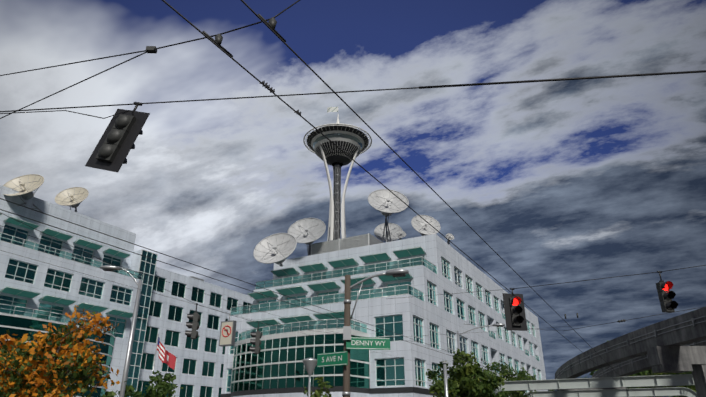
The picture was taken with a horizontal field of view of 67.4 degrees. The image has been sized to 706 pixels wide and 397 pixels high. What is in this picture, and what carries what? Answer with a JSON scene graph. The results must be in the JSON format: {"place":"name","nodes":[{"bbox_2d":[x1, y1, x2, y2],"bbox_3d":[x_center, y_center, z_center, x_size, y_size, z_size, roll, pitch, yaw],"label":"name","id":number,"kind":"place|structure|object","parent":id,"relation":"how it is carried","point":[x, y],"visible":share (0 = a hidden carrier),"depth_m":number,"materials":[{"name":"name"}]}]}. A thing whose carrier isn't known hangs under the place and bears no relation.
{"place":"outdoors","nodes":[
{"label":"outdoors","id":0,"kind":"place"},
{"bbox_2d":[303,115,371,240],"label":"observation tower","id":1,"kind":"structure","parent":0,"point":[352,141],"depth_m":311.67,"materials":[{"name":"grey concrete"}]},
{"bbox_2d":[327,107,337,112],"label":"flag","id":2,"kind":"object","parent":1,"relation":"attached to","point":[332,109],"visible":0.98,"depth_m":333.86,"materials":[{"name":"grey fabric"}]},
{"bbox_2d":[0,0,705,396],"label":"sky","id":3,"kind":"structure","parent":0,"point":[570,181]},
{"bbox_2d":[646,369,695,396],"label":"tree","id":4,"kind":"object","parent":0,"point":[692,387],"visible":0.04,"depth_m":56.24,"materials":[{"name":"green plant"}]},
{"bbox_3d":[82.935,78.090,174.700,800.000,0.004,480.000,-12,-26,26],"label":"road surface","id":5,"kind":"structure","parent":0,"visible":0},
{"bbox_2d":[0,329,27,396],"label":"tree","id":6,"kind":"object","parent":5,"relation":"on","point":[9,342],"visible":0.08,"depth_m":19.13,"materials":[{"name":"orange plant"}]},
{"bbox_2d":[0,305,126,396],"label":"autumn tree","id":7,"kind":"object","parent":5,"relation":"on","point":[45,360],"visible":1,"depth_m":16.05,"materials":[{"name":"orange plant"}]},
{"bbox_2d":[99,384,138,396],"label":"shrub","id":8,"kind":"object","parent":5,"relation":"on","point":[130,389],"visible":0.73,"depth_m":33.59,"materials":[{"name":"green plant"}]},
{"bbox_2d":[100,265,141,396],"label":"street light","id":9,"kind":"object","parent":5,"relation":"on","point":[131,335],"visible":0.96,"depth_m":21.84,"materials":[{"name":"silver metal"}]},
{"bbox_2d":[131,370,182,396],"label":"tree","id":10,"kind":"object","parent":5,"relation":"on","point":[162,387],"visible":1,"depth_m":39.09,"materials":[{"name":"green plant"}]},
{"bbox_2d":[151,334,175,384],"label":"flagpoles with flags","id":11,"kind":"object","parent":5,"relation":"on","point":[167,357],"visible":0.96,"depth_m":43.83,"materials":[{"name":"red fabric"}]},
{"bbox_2d":[302,358,316,396],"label":"pedestrian lamp","id":12,"kind":"object","parent":5,"relation":"on","point":[310,364],"visible":0.94,"depth_m":22.13,"materials":[{"name":"silver metal"}]},
{"bbox_2d":[303,376,335,396],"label":"tree","id":13,"kind":"object","parent":5,"relation":"on","point":[318,392],"visible":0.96,"depth_m":31.11,"materials":[{"name":"green plant"}]},
{"bbox_2d":[342,269,408,396],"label":"street light","id":14,"kind":"object","parent":5,"relation":"on","point":[347,329],"visible":1,"depth_m":16.36,"materials":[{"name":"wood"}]},
{"bbox_2d":[317,351,347,366],"bbox_3d":[-0.628,4.836,15.930,1.150,0.400,0.028,-16,-28,33],"label":"street sign","id":15,"kind":"object","parent":14,"relation":"attached to","point":[321,363],"visible":1,"depth_m":15.91,"materials":[{"name":"green metal"}]},
{"bbox_2d":[322,355,341,361],"bbox_3d":[-0.640,4.824,15.923,0.766,0.153,0.001,-16,-28,33],"label":"street sign lettering","id":16,"kind":"object","parent":15,"relation":"attached to","point":[332,357],"visible":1,"depth_m":15.90,"materials":[{"name":"white paint"}]},
{"bbox_2d":[346,337,389,349],"bbox_3d":[0.462,4.366,15.951,1.350,0.360,0.028,4,-24,-9],"label":"street sign","id":17,"kind":"object","parent":14,"relation":"attached to","point":[365,346],"visible":0.83,"depth_m":15.94,"materials":[{"name":"green metal"}]},
{"bbox_2d":[352,340,384,345],"bbox_3d":[0.472,4.353,15.940,1.042,0.136,0.001,4,-24,-9],"label":"sign lettering","id":18,"kind":"object","parent":17,"relation":"attached to","point":[356,342],"visible":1,"depth_m":15.94,"materials":[{"name":"white paint"}]},
{"bbox_2d":[442,361,448,396],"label":"signal mast","id":19,"kind":"object","parent":5,"relation":"on","point":[444,363],"visible":1,"depth_m":24.02,"materials":[{"name":"silver metal"}]},
{"bbox_2d":[425,348,505,396],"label":"tree","id":20,"kind":"object","parent":5,"relation":"on","point":[468,379],"visible":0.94,"depth_m":29.81,"materials":[{"name":"green plant"}]},
{"bbox_2d":[457,323,504,364],"bbox_3d":[8.691,12.661,34.603,3.361,8.830,0.400,-4,-24,9],"label":"street light","id":21,"kind":"object","parent":5,"relation":"on","point":[499,324],"visible":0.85,"depth_m":36.15,"materials":[{"name":"silver metal"}]},
{"bbox_2d":[483,360,535,396],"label":"tree","id":22,"kind":"object","parent":5,"relation":"on","point":[524,372],"visible":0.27,"depth_m":54.20,"materials":[{"name":"green plant"}]},
{"bbox_2d":[494,374,694,394],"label":"canopy roof","id":23,"kind":"structure","parent":5,"relation":"on","point":[638,381],"depth_m":41.59,"materials":[{"name":"paint"}]},
{"bbox_2d":[0,0,705,389],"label":"overhead wires","id":24,"kind":"object","parent":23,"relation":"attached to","point":[270,22],"visible":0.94,"depth_m":8.74,"materials":[{"name":"black metal"}]},
{"bbox_2d":[85,102,149,171],"bbox_3d":[-3.777,-1.010,8.678,0.672,1.312,0.452,10,-24,19],"label":"traffic signal","id":25,"kind":"object","parent":24,"relation":"hanging from","point":[116,144],"visible":1,"depth_m":8.51,"materials":[{"name":"black metal"}]},
{"bbox_2d":[185,303,199,338],"bbox_3d":[-6.974,5.343,23.125,0.565,1.515,0.360,7,-24,-15],"label":"traffic signal","id":26,"kind":"object","parent":24,"relation":"attached to","point":[194,325],"visible":1,"depth_m":22.93,"materials":[{"name":"black metal"}]},
{"bbox_2d":[219,314,236,346],"bbox_3d":[-5.916,6.197,25.006,0.760,1.470,0.260,-11,-26,24],"label":"no left turn sign","id":27,"kind":"object","parent":24,"relation":"attached to","point":[227,332],"visible":1,"depth_m":24.86,"materials":[{"name":"metal"}]},
{"bbox_2d":[250,322,261,353],"bbox_3d":[-4.992,7.168,27.281,0.565,1.565,0.360,5,-24,-11],"label":"traffic signal","id":28,"kind":"object","parent":24,"relation":"attached to","point":[256,342],"visible":1,"depth_m":27.09,"materials":[{"name":"black metal"}]},
{"bbox_2d":[259,80,300,114],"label":"wire splice clamps","id":29,"kind":"object","parent":24,"relation":"on","point":[263,82],"visible":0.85,"depth_m":5.65,"materials":[{"name":"black metal"}]},
{"bbox_2d":[502,288,526,330],"bbox_3d":[5.989,4.055,19.462,0.604,1.558,0.646,-21,-31,39],"label":"traffic signal","id":30,"kind":"object","parent":24,"relation":"hanging from","point":[515,316],"visible":1,"depth_m":19.37,"materials":[{"name":"black metal"}]},
{"bbox_2d":[656,271,677,312],"bbox_3d":[10.854,3.208,18.411,0.342,1.440,0.537,5,-24,-11],"label":"traffic signal","id":31,"kind":"object","parent":24,"relation":"hanging from","point":[666,295],"visible":1,"depth_m":18.29,"materials":[{"name":"black metal"}]},
{"bbox_2d":[526,387,696,396],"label":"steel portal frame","id":32,"kind":"object","parent":5,"relation":"on","point":[668,391],"visible":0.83,"depth_m":53.80,"materials":[{"name":"paint"}]},
{"bbox_2d":[554,307,705,396],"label":"elevated track","id":33,"kind":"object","parent":5,"relation":"on","point":[676,344],"visible":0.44,"depth_m":34.14,"materials":[{"name":"concrete"}]},
{"bbox_2d":[626,371,670,396],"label":"tree","id":34,"kind":"object","parent":5,"relation":"on","point":[643,373],"visible":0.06,"depth_m":65.32,"materials":[{"name":"green plant"}]},
{"label":"ground","id":35,"kind":"structure","parent":0,"visible":0},
{"bbox_2d":[0,185,252,396],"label":"office building","id":36,"kind":"structure","parent":35,"relation":"on","point":[35,294],"depth_m":74.66,"materials":[{"name":"white concrete"}]},
{"bbox_2d":[3,174,43,213],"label":"satellite dish","id":37,"kind":"object","parent":36,"relation":"on","point":[25,186],"visible":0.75,"depth_m":69.50,"materials":[{"name":"metal"}]},
{"bbox_2d":[55,187,88,211],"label":"satellite dish","id":38,"kind":"object","parent":36,"relation":"on","point":[74,197],"visible":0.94,"depth_m":80.55,"materials":[{"name":"metal"}]},
{"bbox_2d":[220,233,547,396],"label":"office building","id":39,"kind":"structure","parent":35,"relation":"on","point":[435,265],"depth_m":57.65,"materials":[{"name":"white concrete"}]},
{"bbox_2d":[253,233,296,266],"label":"satellite dish","id":40,"kind":"object","parent":39,"relation":"on","point":[278,248],"visible":1,"depth_m":67.95,"materials":[{"name":"metal"}]},
{"bbox_2d":[287,218,325,255],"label":"satellite dish","id":41,"kind":"object","parent":39,"relation":"on","point":[309,231],"visible":0.94,"depth_m":72.71,"materials":[{"name":"metal"}]},
{"bbox_2d":[368,189,408,241],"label":"satellite dish","id":42,"kind":"object","parent":39,"relation":"on","point":[386,202],"visible":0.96,"depth_m":77.98,"materials":[{"name":"metal"}]},
{"bbox_2d":[374,223,402,241],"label":"satellite dish","id":43,"kind":"object","parent":39,"relation":"on","point":[379,230],"visible":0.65,"depth_m":83.52,"materials":[{"name":"metal"}]},
{"bbox_2d":[395,230,405,239],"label":"satellite dish","id":44,"kind":"object","parent":39,"relation":"on","point":[399,234],"visible":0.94,"depth_m":73.41,"materials":[{"name":"metal"}]},
{"bbox_2d":[411,215,440,235],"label":"satellite dish","id":45,"kind":"object","parent":39,"relation":"on","point":[421,226],"visible":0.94,"depth_m":78.01,"materials":[{"name":"metal"}]},
{"bbox_2d":[446,233,453,244],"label":"satellite dish","id":46,"kind":"object","parent":39,"relation":"on","point":[449,236],"visible":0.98,"depth_m":78.65,"materials":[{"name":"metal"}]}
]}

